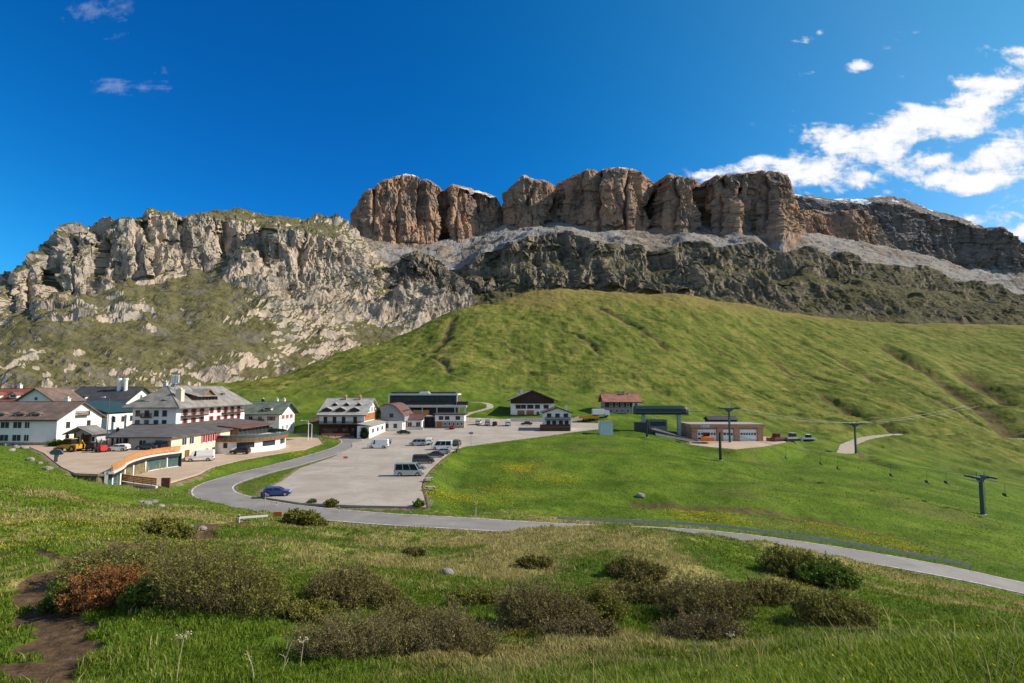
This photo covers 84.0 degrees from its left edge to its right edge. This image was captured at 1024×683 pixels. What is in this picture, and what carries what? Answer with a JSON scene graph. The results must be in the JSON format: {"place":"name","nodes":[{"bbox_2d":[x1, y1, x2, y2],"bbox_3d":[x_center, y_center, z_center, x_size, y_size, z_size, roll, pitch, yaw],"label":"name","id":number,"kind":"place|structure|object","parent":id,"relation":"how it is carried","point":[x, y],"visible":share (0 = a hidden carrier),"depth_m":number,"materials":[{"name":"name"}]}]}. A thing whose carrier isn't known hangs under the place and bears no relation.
{"place":"outdoors","nodes":[
{"label":"outdoors","id":0,"kind":"place"},
{"bbox_2d":[0,208,471,391],"bbox_3d":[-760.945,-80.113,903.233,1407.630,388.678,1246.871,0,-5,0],"label":"mountain ridge","id":1,"kind":"structure","parent":0,"point":[151,299],"depth_m":766.94,"materials":[{"name":"stone"}]},
{"bbox_2d":[350,174,502,246],"bbox_3d":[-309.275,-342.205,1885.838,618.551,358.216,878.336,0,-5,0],"label":"mountain tower","id":2,"kind":"structure","parent":0,"point":[409,210],"depth_m":1594.93,"materials":[{"name":"stone"}]},
{"bbox_2d":[387,251,478,306],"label":"mountain knoll","id":3,"kind":"structure","parent":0,"point":[418,267],"depth_m":1046.72,"materials":[{"name":"stone"}]},
{"bbox_2d":[0,288,1023,682],"bbox_3d":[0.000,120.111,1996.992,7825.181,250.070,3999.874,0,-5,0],"label":"ground","id":4,"kind":"structure","parent":0,"point":[576,352],"depth_m":256.51,"materials":[{"name":"plant"}]},
{"bbox_2d":[0,383,85,400],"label":"house","id":5,"kind":"structure","parent":4,"relation":"on","point":[19,393],"depth_m":166.43,"materials":[{"name":"brown paint"}]},
{"bbox_2d":[0,397,106,444],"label":"apartment building","id":6,"kind":"structure","parent":4,"relation":"on","point":[31,422],"depth_m":129.18,"materials":[{"name":"white paint"}]},
{"bbox_2d":[0,434,8,441],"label":"window","id":7,"kind":"structure","parent":6,"relation":"in","point":[3,437],"depth_m":127.62,"materials":[{"name":"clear glass"}]},
{"bbox_2d":[0,422,9,428],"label":"window","id":8,"kind":"structure","parent":6,"relation":"in","point":[3,425],"depth_m":127.84,"materials":[{"name":"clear glass"}]},
{"bbox_2d":[11,434,20,441],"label":"window","id":9,"kind":"structure","parent":6,"relation":"in","point":[15,437],"depth_m":127.62,"materials":[{"name":"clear glass"}]},
{"bbox_2d":[30,574,107,614],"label":"shrub","id":10,"kind":"object","parent":4,"relation":"on","point":[45,606],"visible":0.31,"depth_m":22.55,"materials":[{"name":"green plant"}]},
{"bbox_2d":[11,437,172,475],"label":"gravel yard","id":11,"kind":"structure","parent":4,"relation":"on","point":[83,462],"depth_m":105.67,"materials":[{"name":"gravel"}]},
{"bbox_2d":[45,438,61,445],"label":"shrub","id":12,"kind":"object","parent":11,"relation":"on","point":[54,442],"visible":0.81,"depth_m":125.87,"materials":[{"name":"green plant"}]},
{"bbox_2d":[49,449,63,462],"bbox_3d":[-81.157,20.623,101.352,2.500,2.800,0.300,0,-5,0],"label":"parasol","id":13,"kind":"object","parent":11,"relation":"on","point":[56,453],"visible":0.86,"depth_m":101.26,"materials":[{"name":"fabric"}]},
{"bbox_2d":[51,438,84,451],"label":"digger","id":14,"kind":"object","parent":11,"relation":"on","point":[71,445],"visible":0.94,"depth_m":115.54,"materials":[{"name":"yellow paint"}]},
{"bbox_2d":[62,425,109,443],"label":"entrance porch","id":15,"kind":"object","parent":11,"relation":"on","point":[89,433],"visible":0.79,"depth_m":127.31,"materials":[{"name":"grey paint"}]},
{"bbox_2d":[82,442,100,450],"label":"parked car","id":16,"kind":"object","parent":11,"relation":"on","point":[90,446],"visible":0.57,"depth_m":116.83,"materials":[{"name":"black paint"}]},
{"bbox_2d":[95,439,107,452],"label":"forklift","id":17,"kind":"object","parent":11,"relation":"on","point":[101,447],"visible":1,"depth_m":114.92,"materials":[{"name":"red paint"}]},
{"bbox_2d":[107,443,130,451],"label":"parked car","id":18,"kind":"object","parent":11,"relation":"on","point":[124,446],"visible":1,"depth_m":116.21,"materials":[{"name":"white paint"}]},
{"bbox_2d":[135,442,159,449],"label":"parked car","id":19,"kind":"object","parent":11,"relation":"on","point":[151,445],"visible":0.93,"depth_m":118.61,"materials":[{"name":"blue paint"}]},
{"bbox_2d":[155,441,170,447],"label":"parked car","id":20,"kind":"object","parent":11,"relation":"on","point":[161,444],"visible":0.61,"depth_m":119.60,"materials":[{"name":"grey paint"}]},
{"bbox_2d":[85,401,132,436],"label":"apartment building","id":21,"kind":"structure","parent":4,"relation":"on","point":[120,418],"depth_m":154.51,"materials":[{"name":"white paint"}]},
{"bbox_2d":[74,378,151,403],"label":"house","id":22,"kind":"structure","parent":4,"relation":"on","point":[125,394],"depth_m":183.94,"materials":[{"name":"white paint"}]},
{"bbox_2d":[53,555,174,615],"bbox_3d":[-15.907,9.815,22.948,4.674,2.347,3.922,0,-5,0],"label":"shrub","id":23,"kind":"object","parent":4,"relation":"on","point":[110,581],"visible":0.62,"depth_m":22.07,"materials":[{"name":"brown plant"}]},
{"bbox_2d":[48,526,239,590],"bbox_3d":[-17.624,10.587,27.651,8.476,3.053,5.328,0,-5,0],"label":"shrub","id":24,"kind":"object","parent":4,"relation":"on","point":[116,556],"visible":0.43,"depth_m":27.37,"materials":[{"name":"green plant"}]},
{"bbox_2d":[115,572,175,611],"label":"shrub","id":25,"kind":"object","parent":4,"relation":"on","point":[135,596],"visible":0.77,"depth_m":21.09,"materials":[{"name":"green plant"}]},
{"bbox_2d":[137,513,198,539],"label":"shrub","id":26,"kind":"object","parent":4,"relation":"on","point":[177,529],"visible":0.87,"depth_m":45.17,"materials":[{"name":"green plant"}]},
{"bbox_2d":[175,631,191,679],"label":"dry stalk","id":27,"kind":"object","parent":4,"relation":"on","point":[181,647],"visible":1,"depth_m":13.10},
{"bbox_2d":[107,380,287,461],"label":"hotel","id":28,"kind":"structure","parent":4,"relation":"on","point":[189,420],"depth_m":144.03,"materials":[{"name":"white paint"}]},
{"bbox_2d":[171,375,178,390],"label":"antenna mast","id":29,"kind":"object","parent":28,"relation":"on","point":[174,379],"visible":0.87,"depth_m":149.46,"materials":[{"name":"metal"}]},
{"bbox_2d":[223,438,283,447],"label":"terrace window","id":30,"kind":"structure","parent":28,"relation":"in","point":[270,442],"depth_m":141.13,"materials":[{"name":"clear glass"}]},
{"bbox_2d":[136,527,296,621],"bbox_3d":[-11.464,9.168,22.088,6.126,4.013,5.204,0,-5,0],"label":"shrub","id":31,"kind":"object","parent":4,"relation":"on","point":[207,588],"visible":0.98,"depth_m":21.37,"materials":[{"name":"green plant"}]},
{"bbox_2d":[123,437,321,488],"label":"forecourt","id":32,"kind":"structure","parent":4,"relation":"on","point":[187,469],"depth_m":122.86,"materials":[{"name":"concrete"}]},
{"bbox_2d":[104,446,181,488],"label":"glass pavilion","id":33,"kind":"structure","parent":32,"relation":"on","point":[153,459],"depth_m":102.10,"materials":[{"name":"concrete"}]},
{"bbox_2d":[185,449,214,461],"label":"parked van","id":34,"kind":"object","parent":32,"relation":"on","point":[205,454],"visible":1,"depth_m":124.64,"materials":[{"name":"white paint"}]},
{"bbox_2d":[229,447,250,454],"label":"parked car","id":35,"kind":"object","parent":32,"relation":"on","point":[245,450],"visible":1,"depth_m":137.19,"materials":[{"name":"black paint"}]},
{"bbox_2d":[238,515,267,521],"bbox_3d":[-29.111,20.107,63.970,3.000,1.020,0.200,2,-5,-22],"label":"guardrail","id":36,"kind":"object","parent":4,"relation":"on","point":[244,517],"visible":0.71,"depth_m":63.95,"materials":[{"name":"metal"}]},
{"bbox_2d":[244,398,299,432],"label":"house","id":37,"kind":"structure","parent":4,"relation":"on","point":[279,414],"depth_m":187.15,"materials":[{"name":"white paint"}]},
{"bbox_2d":[258,585,302,603],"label":"shrub","id":38,"kind":"object","parent":4,"relation":"on","point":[293,598],"visible":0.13,"depth_m":26.83,"materials":[{"name":"green plant"}]},
{"bbox_2d":[264,596,346,625],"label":"shrub","id":39,"kind":"object","parent":4,"relation":"on","point":[306,608],"visible":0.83,"depth_m":24.05,"materials":[{"name":"green plant"}]},
{"bbox_2d":[282,507,328,526],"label":"shrub","id":40,"kind":"object","parent":4,"relation":"on","point":[305,517],"visible":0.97,"depth_m":66.01,"materials":[{"name":"green plant"}]},
{"bbox_2d":[316,395,380,435],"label":"inn","id":41,"kind":"structure","parent":4,"relation":"on","point":[345,414],"depth_m":188.40,"materials":[{"name":"white paint"}]},
{"bbox_2d":[278,601,425,663],"bbox_3d":[-4.699,8.755,17.055,4.375,2.214,3.498,0,-5,0],"label":"shrub","id":42,"kind":"object","parent":4,"relation":"on","point":[340,637],"visible":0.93,"depth_m":16.51,"materials":[{"name":"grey plant"}]},
{"bbox_2d":[302,558,409,611],"bbox_3d":[-8.078,12.431,29.013,5.406,2.548,4.326,-2,-5,25],"label":"shrub","id":43,"kind":"object","parent":4,"relation":"on","point":[330,587],"visible":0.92,"depth_m":28.46,"materials":[{"name":"green plant"}]},
{"bbox_2d":[368,593,447,636],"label":"shrub","id":44,"kind":"object","parent":4,"relation":"on","point":[407,610],"visible":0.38,"depth_m":22.06,"materials":[{"name":"green plant"}]},
{"bbox_2d":[401,546,426,555],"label":"shrub","id":45,"kind":"object","parent":4,"relation":"on","point":[415,551],"visible":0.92,"depth_m":47.55,"materials":[{"name":"green plant"}]},
{"bbox_2d":[388,392,468,414],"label":"lift building","id":46,"kind":"structure","parent":4,"relation":"on","point":[429,403],"depth_m":235.41,"materials":[{"name":"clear glass"}]},
{"bbox_2d":[263,422,597,508],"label":"car park","id":47,"kind":"structure","parent":4,"relation":"on","point":[362,476],"depth_m":118.46,"materials":[{"name":"asphalt"}]},
{"bbox_2d":[262,486,291,496],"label":"parked car","id":48,"kind":"object","parent":47,"relation":"on","point":[272,490],"visible":0.99,"depth_m":90.66,"materials":[{"name":"blue paint"}]},
{"bbox_2d":[323,498,338,506],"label":"shrub","id":49,"kind":"object","parent":47,"relation":"on","point":[331,502],"visible":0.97,"depth_m":84.77,"materials":[{"name":"green plant"}]},
{"bbox_2d":[359,427,369,438],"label":"shrub","id":50,"kind":"object","parent":47,"relation":"on","point":[365,433],"visible":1,"depth_m":177.53,"materials":[{"name":"green plant"}]},
{"bbox_2d":[357,419,387,438],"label":"annexe","id":51,"kind":"structure","parent":47,"relation":"on","point":[375,427],"depth_m":185.35,"materials":[{"name":"white paint"}]},
{"bbox_2d":[367,439,388,447],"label":"parked van","id":52,"kind":"object","parent":47,"relation":"on","point":[383,443],"visible":1,"depth_m":154.24,"materials":[{"name":"white paint"}]},
{"bbox_2d":[381,402,413,430],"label":"house","id":53,"kind":"structure","parent":47,"relation":"on","point":[396,415],"depth_m":202.82,"materials":[{"name":"white paint"}]},
{"bbox_2d":[394,462,423,475],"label":"parked van","id":54,"kind":"object","parent":47,"relation":"on","point":[400,468],"visible":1,"depth_m":110.10,"materials":[{"name":"white paint"}]},
{"bbox_2d":[406,414,425,429],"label":"bar annexe","id":55,"kind":"structure","parent":47,"relation":"on","point":[415,421],"depth_m":209.24,"materials":[{"name":"white paint"}]},
{"bbox_2d":[409,438,426,445],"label":"parked van","id":56,"kind":"object","parent":47,"relation":"on","point":[420,441],"visible":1,"depth_m":159.72,"materials":[{"name":"silver metal"}]},
{"bbox_2d":[412,498,424,507],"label":"shrub","id":57,"kind":"object","parent":47,"relation":"on","point":[419,503],"visible":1,"depth_m":83.18,"materials":[{"name":"green plant"}]},
{"bbox_2d":[412,454,434,463],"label":"parked van","id":58,"kind":"object","parent":47,"relation":"on","point":[428,458],"visible":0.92,"depth_m":126.78,"materials":[{"name":"grey paint"}]},
{"bbox_2d":[431,440,451,449],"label":"parked van","id":59,"kind":"object","parent":47,"relation":"on","point":[438,444],"visible":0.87,"depth_m":151.22,"materials":[{"name":"white paint"}]},
{"bbox_2d":[425,413,467,427],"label":"restaurant","id":60,"kind":"structure","parent":47,"relation":"on","point":[444,420],"depth_m":213.26,"materials":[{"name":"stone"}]},
{"bbox_2d":[540,405,571,430],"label":"guest house","id":61,"kind":"structure","parent":47,"relation":"on","point":[554,418],"depth_m":204.27,"materials":[{"name":"white paint"}]},
{"bbox_2d":[389,591,508,657],"bbox_3d":[-1.921,9.020,17.908,3.265,2.226,3.205,-3,-6,30],"label":"shrub","id":62,"kind":"object","parent":4,"relation":"on","point":[462,625],"visible":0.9,"depth_m":17.60,"materials":[{"name":"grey plant"}]},
{"bbox_2d":[445,583,512,605],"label":"shrub","id":63,"kind":"object","parent":4,"relation":"on","point":[482,595],"visible":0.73,"depth_m":28.98,"materials":[{"name":"green plant"}]},
{"bbox_2d":[0,577,1023,682],"bbox_3d":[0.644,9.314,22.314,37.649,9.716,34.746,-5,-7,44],"label":"grass","id":64,"kind":"structure","parent":4,"relation":"on","point":[615,651],"depth_m":16.03,"materials":[{"name":"plant"}]},
{"bbox_2d":[0,415,1023,600],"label":"grass","id":65,"kind":"structure","parent":4,"relation":"on","point":[198,503],"depth_m":103.28,"materials":[{"name":"plant"}]},
{"bbox_2d":[0,449,1023,681],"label":"wildflowers","id":66,"kind":"object","parent":4,"relation":"on","point":[488,487],"visible":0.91,"depth_m":84.65,"materials":[{"name":"plant"}]},
{"bbox_2d":[507,389,557,420],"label":"chalet","id":67,"kind":"object","parent":4,"relation":"on","point":[531,402],"visible":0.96,"depth_m":248.46,"materials":[{"name":"white paint"}]},
{"bbox_2d":[515,553,553,567],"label":"shrub","id":68,"kind":"object","parent":4,"relation":"on","point":[531,561],"visible":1,"depth_m":42.66,"materials":[{"name":"green plant"}]},
{"bbox_2d":[485,569,604,632],"bbox_3d":[1.316,10.902,23.519,5.118,2.973,4.292,0,-5,0],"label":"shrub","id":69,"kind":"object","parent":4,"relation":"on","point":[522,600],"visible":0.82,"depth_m":23.06,"materials":[{"name":"green plant"}]},
{"bbox_2d":[535,609,623,639],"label":"shrub","id":70,"kind":"object","parent":4,"relation":"on","point":[577,625],"visible":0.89,"depth_m":21.28,"materials":[{"name":"grey plant"}]},
{"bbox_2d":[592,409,609,416],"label":"truck","id":71,"kind":"object","parent":4,"relation":"on","point":[596,412],"visible":0.95,"depth_m":238.32,"materials":[{"name":"white paint"}]},
{"bbox_2d":[574,577,633,621],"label":"shrub","id":72,"kind":"object","parent":4,"relation":"on","point":[605,600],"visible":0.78,"depth_m":26.98,"materials":[{"name":"green plant"}]},
{"bbox_2d":[598,421,612,435],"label":"cabin","id":73,"kind":"object","parent":4,"relation":"on","point":[605,427],"visible":0.98,"depth_m":193.23,"materials":[{"name":"metal"}]},
{"bbox_2d":[598,390,642,413],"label":"house","id":74,"kind":"structure","parent":4,"relation":"on","point":[622,402],"depth_m":253.66,"materials":[{"name":"stone"}]},
{"bbox_2d":[602,553,670,583],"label":"shrub","id":75,"kind":"object","parent":4,"relation":"on","point":[648,569],"visible":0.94,"depth_m":39.29,"materials":[{"name":"green plant"}]},
{"bbox_2d":[601,576,675,605],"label":"shrub","id":76,"kind":"object","parent":4,"relation":"on","point":[642,592],"visible":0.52,"depth_m":32.59,"materials":[{"name":"green plant"}]},
{"bbox_2d":[633,405,696,441],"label":"lift station","id":77,"kind":"object","parent":4,"relation":"on","point":[657,427],"visible":0.89,"depth_m":206.61,"materials":[{"name":"metal"}]},
{"bbox_2d":[649,606,753,641],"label":"shrub","id":78,"kind":"object","parent":4,"relation":"on","point":[711,625],"visible":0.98,"depth_m":24.61,"materials":[{"name":"grey plant"}]},
{"bbox_2d":[698,432,713,440],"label":"snow groomer","id":79,"kind":"object","parent":4,"relation":"on","point":[706,436],"visible":1,"depth_m":194.00,"materials":[{"name":"orange paint"}]},
{"bbox_2d":[646,569,769,621],"bbox_3d":[10.039,13.015,29.203,5.995,2.706,4.727,0,-5,0],"label":"shrub","id":80,"kind":"object","parent":4,"relation":"on","point":[687,595],"visible":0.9,"depth_m":28.69,"materials":[{"name":"green plant"}]},
{"bbox_2d":[719,432,722,460],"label":"lift pylon","id":81,"kind":"object","parent":4,"relation":"on","point":[720,452],"visible":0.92,"depth_m":162.55,"materials":[{"name":"metal"}]},
{"bbox_2d":[681,422,764,440],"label":"garage","id":82,"kind":"structure","parent":4,"relation":"on","point":[751,431],"depth_m":204.26,"materials":[{"name":"brown brick"}]},
{"bbox_2d":[697,429,716,440],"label":"door","id":83,"kind":"structure","parent":82,"relation":"in","point":[712,433],"depth_m":204.39,"materials":[{"name":"white paint"}]},
{"bbox_2d":[703,416,738,421],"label":"roof hut","id":84,"kind":"object","parent":82,"relation":"on","point":[719,418],"visible":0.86,"depth_m":230.93,"materials":[{"name":"black paint"}]},
{"bbox_2d":[723,429,733,440],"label":"door","id":85,"kind":"structure","parent":82,"relation":"in","point":[725,436],"depth_m":204.34,"materials":[{"name":"white paint"}]},
{"bbox_2d":[740,429,756,440],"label":"door","id":86,"kind":"structure","parent":82,"relation":"in","point":[751,434],"depth_m":204.34,"materials":[{"name":"white paint"}]},
{"bbox_2d":[688,437,785,448],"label":"gravel apron","id":87,"kind":"object","parent":4,"relation":"on","point":[737,444],"visible":0.47,"depth_m":194.48,"materials":[{"name":"gravel"}]},
{"bbox_2d":[717,407,739,441],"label":"lift pylon","id":88,"kind":"object","parent":87,"relation":"on","point":[728,410],"visible":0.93,"depth_m":199.17,"materials":[{"name":"metal"}]},
{"bbox_2d":[766,433,784,441],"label":"snow groomer","id":89,"kind":"object","parent":87,"relation":"on","point":[775,437],"visible":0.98,"depth_m":203.36,"materials":[{"name":"red paint"}]},
{"bbox_2d":[785,432,802,440],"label":"snow groomer","id":90,"kind":"object","parent":87,"relation":"on","point":[792,436],"visible":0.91,"depth_m":204.59,"materials":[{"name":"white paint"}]},
{"bbox_2d":[557,517,970,569],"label":"guardrail","id":91,"kind":"object","parent":4,"relation":"on","point":[780,533],"visible":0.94,"depth_m":76.71,"materials":[{"name":"metal"}]},
{"bbox_2d":[720,577,809,605],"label":"shrub","id":92,"kind":"object","parent":4,"relation":"on","point":[777,592],"visible":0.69,"depth_m":34.46,"materials":[{"name":"green plant"}]},
{"bbox_2d":[753,541,829,579],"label":"shrub","id":93,"kind":"object","parent":4,"relation":"on","point":[783,563],"visible":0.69,"depth_m":46.79,"materials":[{"name":"green plant"}]},
{"bbox_2d":[581,625,1023,682],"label":"grass","id":94,"kind":"structure","parent":4,"relation":"on","point":[918,663],"depth_m":3.88,"materials":[{"name":"plant"}]},
{"bbox_2d":[803,434,816,440],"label":"snow groomer","id":95,"kind":"object","parent":4,"relation":"on","point":[807,437],"visible":0.84,"depth_m":255.81,"materials":[{"name":"white paint"}]},
{"bbox_2d":[794,551,865,590],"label":"shrub","id":96,"kind":"object","parent":4,"relation":"on","point":[832,573],"visible":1,"depth_m":43.32,"materials":[{"name":"green plant"}]},
{"bbox_2d":[782,582,890,628],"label":"shrub","id":97,"kind":"object","parent":4,"relation":"on","point":[812,606],"visible":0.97,"depth_m":28.68,"materials":[{"name":"green plant"}]},
{"bbox_2d":[843,420,866,453],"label":"lift pylon","id":98,"kind":"object","parent":4,"relation":"on","point":[856,424],"visible":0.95,"depth_m":221.92,"materials":[{"name":"metal"}]},
{"bbox_2d":[963,472,997,516],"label":"lift pylon","id":99,"kind":"object","parent":4,"relation":"on","point":[980,480],"visible":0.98,"depth_m":130.13,"materials":[{"name":"metal"}]},
{"bbox_2d":[649,421,1023,487],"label":"lift cable","id":100,"kind":"object","parent":99,"relation":"attached to","point":[847,459],"visible":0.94,"depth_m":145.24,"materials":[{"name":"paint"}]},
{"bbox_2d":[650,415,1022,483],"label":"lift cable","id":101,"kind":"object","parent":99,"relation":"attached to","point":[850,458],"visible":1,"depth_m":145.53,"materials":[{"name":"paint"}]},
{"bbox_2d":[0,0,1023,273],"label":"sky","id":102,"kind":"structure","parent":0,"point":[116,109],"materials":[{"name":"blue"}]},
{"bbox_2d":[190,433,1023,594],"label":"road","id":103,"kind":"structure","parent":0,"point":[219,490],"depth_m":76.22,"materials":[{"name":"asphalt"}]},
{"bbox_2d":[191,436,1020,592],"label":"road marking","id":104,"kind":"object","parent":103,"relation":"on","point":[490,530],"visible":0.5,"depth_m":72.91,"materials":[{"name":"paint"}]},
{"bbox_2d":[232,433,1023,582],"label":"road marking","id":105,"kind":"object","parent":103,"relation":"on","point":[563,523],"visible":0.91,"depth_m":77.72,"materials":[{"name":"paint"}]},
{"bbox_2d":[502,167,806,251],"bbox_3d":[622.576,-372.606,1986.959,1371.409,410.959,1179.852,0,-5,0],"label":"mountain massif","id":106,"kind":"structure","parent":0,"point":[762,203],"depth_m":1615.43,"materials":[{"name":"stone"}]},
{"bbox_2d":[363,222,1023,324],"bbox_3d":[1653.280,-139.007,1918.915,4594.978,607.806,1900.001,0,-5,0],"label":"mountain shelf","id":107,"kind":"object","parent":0,"point":[819,275],"visible":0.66,"depth_m":1316.69,"materials":[{"name":"stone"}]},
{"bbox_2d":[799,209,901,250],"bbox_3d":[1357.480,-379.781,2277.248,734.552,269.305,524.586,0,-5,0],"label":"mountain block","id":108,"kind":"structure","parent":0,"point":[857,224],"depth_m":2107.80,"materials":[{"name":"stone"}]},
{"bbox_2d":[794,193,1023,290],"bbox_3d":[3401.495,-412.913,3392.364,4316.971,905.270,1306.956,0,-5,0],"label":"mountain range","id":109,"kind":"structure","parent":0,"point":[996,254],"depth_m":3036.24,"materials":[{"name":"stone"}]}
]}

